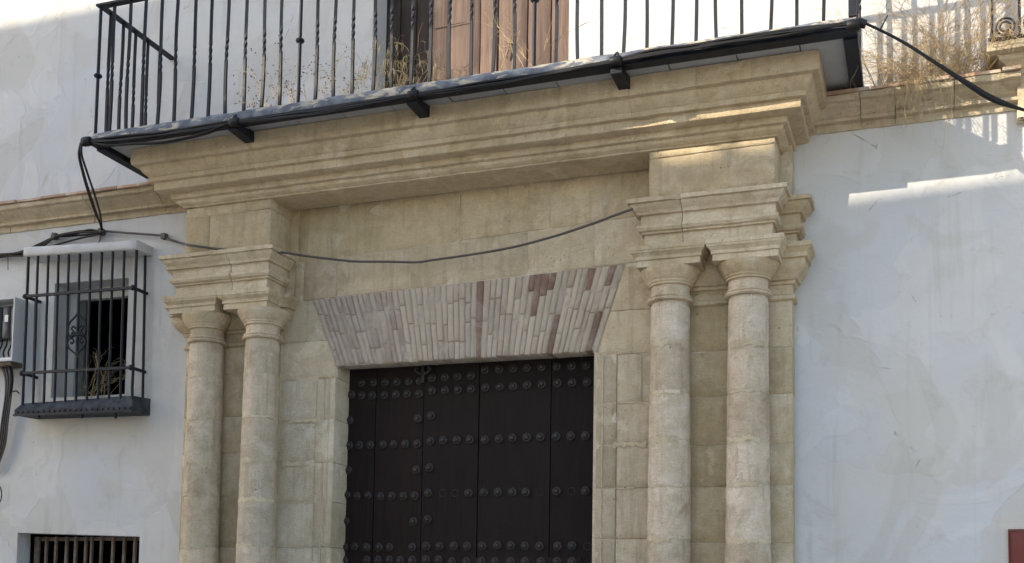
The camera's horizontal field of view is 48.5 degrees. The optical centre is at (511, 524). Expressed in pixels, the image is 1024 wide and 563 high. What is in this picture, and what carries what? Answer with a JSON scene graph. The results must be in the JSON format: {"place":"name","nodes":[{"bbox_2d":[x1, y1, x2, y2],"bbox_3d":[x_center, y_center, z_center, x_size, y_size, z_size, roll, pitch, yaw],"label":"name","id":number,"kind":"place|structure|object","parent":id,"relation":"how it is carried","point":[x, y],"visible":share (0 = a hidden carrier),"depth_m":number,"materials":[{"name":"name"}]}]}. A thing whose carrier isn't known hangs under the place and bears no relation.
{"place":"outdoors","nodes":[
{"label":"outdoors","id":0,"kind":"place"},
{"label":"street","id":1,"kind":"structure","parent":0,"visible":0},
{"bbox_2d":[0,0,1023,562],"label":"house facade","id":2,"kind":"structure","parent":1,"relation":"on","point":[908,344],"depth_m":7.41,"materials":[{"name":"white paint"}]},
{"bbox_2d":[0,297,24,369],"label":"meter box","id":3,"kind":"object","parent":2,"relation":"attached to","point":[12,314],"visible":0.98,"depth_m":9.54,"materials":[{"name":"plastic"}]},
{"bbox_2d":[0,366,18,501],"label":"conduit bundle","id":4,"kind":"object","parent":3,"relation":"hanging from","point":[8,374],"visible":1,"depth_m":9.51,"materials":[{"name":"rubber"}]},
{"bbox_2d":[0,228,105,257],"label":"wall cables","id":5,"kind":"object","parent":2,"relation":"attached to","point":[90,232],"depth_m":9.45,"materials":[{"name":"rubber"}]},
{"bbox_2d":[13,240,152,418],"bbox_3d":[-3.482,-1.560,9.259,1.187,1.472,0.237,-1,-5,20],"label":"window grille","id":6,"kind":"object","parent":2,"relation":"attached to","point":[119,406],"depth_m":9.18,"materials":[{"name":"metal"}]},
{"bbox_2d":[74,347,127,398],"bbox_3d":[-3.286,-1.221,9.159,0.506,0.414,0.424,1,-4,-3],"label":"dry weed","id":7,"kind":"object","parent":6,"relation":"on","point":[106,371],"visible":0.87,"depth_m":9.18,"materials":[{"name":"beige plant"}]},
{"bbox_2d":[30,534,139,562],"bbox_3d":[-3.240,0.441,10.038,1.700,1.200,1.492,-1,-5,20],"label":"vent grille","id":8,"kind":"object","parent":2,"relation":"attached to","point":[47,548],"visible":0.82,"depth_m":9.93,"materials":[{"name":"black metal"}]},
{"bbox_2d":[67,285,128,396],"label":"window","id":9,"kind":"structure","parent":2,"relation":"in","point":[117,295],"depth_m":11.15,"materials":[{"name":"glass"}]},
{"bbox_2d":[375,0,568,89],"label":"balcony shutters","id":10,"kind":"object","parent":2,"relation":"attached to","point":[482,38],"visible":0.38,"depth_m":8.65,"materials":[{"name":"brown wood"}]},
{"bbox_2d":[92,0,863,178],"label":"balcony","id":11,"kind":"structure","parent":2,"relation":"attached to","point":[839,48],"depth_m":7.59,"materials":[{"name":"paint"}]},
{"bbox_2d":[233,35,380,107],"bbox_3d":[-1.474,-3.112,7.918,1.023,0.460,0.609,-1,-5,20],"label":"dry weed","id":12,"kind":"object","parent":11,"relation":"on","point":[346,92],"visible":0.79,"depth_m":7.92,"materials":[{"name":"plant"}]},
{"bbox_2d":[336,28,452,91],"bbox_3d":[-0.851,-3.161,7.820,0.892,0.536,0.732,-1,-5,20],"label":"dry weed","id":13,"kind":"object","parent":11,"relation":"on","point":[387,74],"visible":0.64,"depth_m":7.76,"materials":[{"name":"beige plant"}]},
{"bbox_2d":[413,65,475,83],"bbox_3d":[-0.496,-3.015,7.810,0.643,0.276,0.394,-1,-5,20],"label":"dry weed","id":14,"kind":"object","parent":11,"relation":"on","point":[445,73],"visible":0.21,"depth_m":7.70,"materials":[{"name":"beige plant"}]},
{"bbox_2d":[80,18,859,146],"bbox_3d":[-0.582,-2.817,7.444,5.474,0.160,0.071,-1,-5,20],"label":"cable bundle","id":15,"kind":"object","parent":11,"relation":"attached to","point":[851,25],"visible":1,"depth_m":7.33,"materials":[{"name":"rubber"}]},
{"bbox_2d":[78,143,102,229],"bbox_3d":[-3.263,-2.599,8.864,0.064,0.344,1.076,2,-4,-11],"label":"drop cable","id":16,"kind":"object","parent":15,"relation":"hanging from","point":[80,153],"visible":1,"depth_m":8.67,"materials":[{"name":"rubber"}]},
{"bbox_2d":[478,5,596,70],"bbox_3d":[0.070,-3.175,7.259,0.447,0.511,0.889,5,-6,-40],"label":"dry weed","id":17,"kind":"object","parent":11,"relation":"on","point":[509,41],"visible":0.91,"depth_m":7.35,"materials":[{"name":"plant"}]},
{"bbox_2d":[859,15,1023,111],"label":"overhead cable","id":18,"kind":"object","parent":11,"relation":"attached to","point":[972,86],"visible":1,"depth_m":6.60,"materials":[{"name":"rubber"}]},
{"bbox_2d":[130,49,826,562],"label":"stone portal","id":19,"kind":"object","parent":2,"relation":"attached to","point":[668,303],"visible":0.99,"depth_m":7.85,"materials":[{"name":"stone"}]},
{"bbox_2d":[103,208,632,263],"bbox_3d":[-1.327,-2.175,8.301,4.606,0.590,0.416,-1,-5,24],"label":"frieze cable","id":20,"kind":"object","parent":19,"relation":"attached to","point":[163,236],"visible":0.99,"depth_m":8.21,"materials":[{"name":"black rubber"}]},
{"bbox_2d":[343,356,593,562],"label":"studded door","id":21,"kind":"structure","parent":19,"relation":"attached to","point":[485,462],"depth_m":8.22,"materials":[{"name":"brown wood"}]},
{"bbox_2d":[806,0,1023,105],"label":"dry weed","id":22,"kind":"object","parent":2,"relation":"on","point":[953,57],"visible":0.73,"depth_m":7.02,"materials":[{"name":"plant"}]},
{"bbox_2d":[831,0,999,85],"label":"dry weed","id":23,"kind":"object","parent":2,"relation":"on","point":[899,64],"visible":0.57,"depth_m":7.15,"materials":[{"name":"plant"}]},
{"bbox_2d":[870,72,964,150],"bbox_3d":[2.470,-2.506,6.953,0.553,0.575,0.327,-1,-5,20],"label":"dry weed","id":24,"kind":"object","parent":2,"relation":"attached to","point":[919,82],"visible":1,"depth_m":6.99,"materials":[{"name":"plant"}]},
{"bbox_2d":[985,0,1023,123],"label":"stone balcony","id":25,"kind":"structure","parent":2,"relation":"attached to","point":[1010,57],"depth_m":6.91,"materials":[{"name":"stone"}]},
{"bbox_2d":[947,0,1023,59],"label":"dry weed","id":26,"kind":"object","parent":25,"relation":"on","point":[1010,34],"visible":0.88,"depth_m":6.85,"materials":[{"name":"plant"}]},
{"bbox_2d":[1008,529,1023,562],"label":"red panel","id":27,"kind":"object","parent":2,"relation":"attached to","point":[1016,549],"visible":1,"depth_m":6.87,"materials":[{"name":"paint"}]}
]}

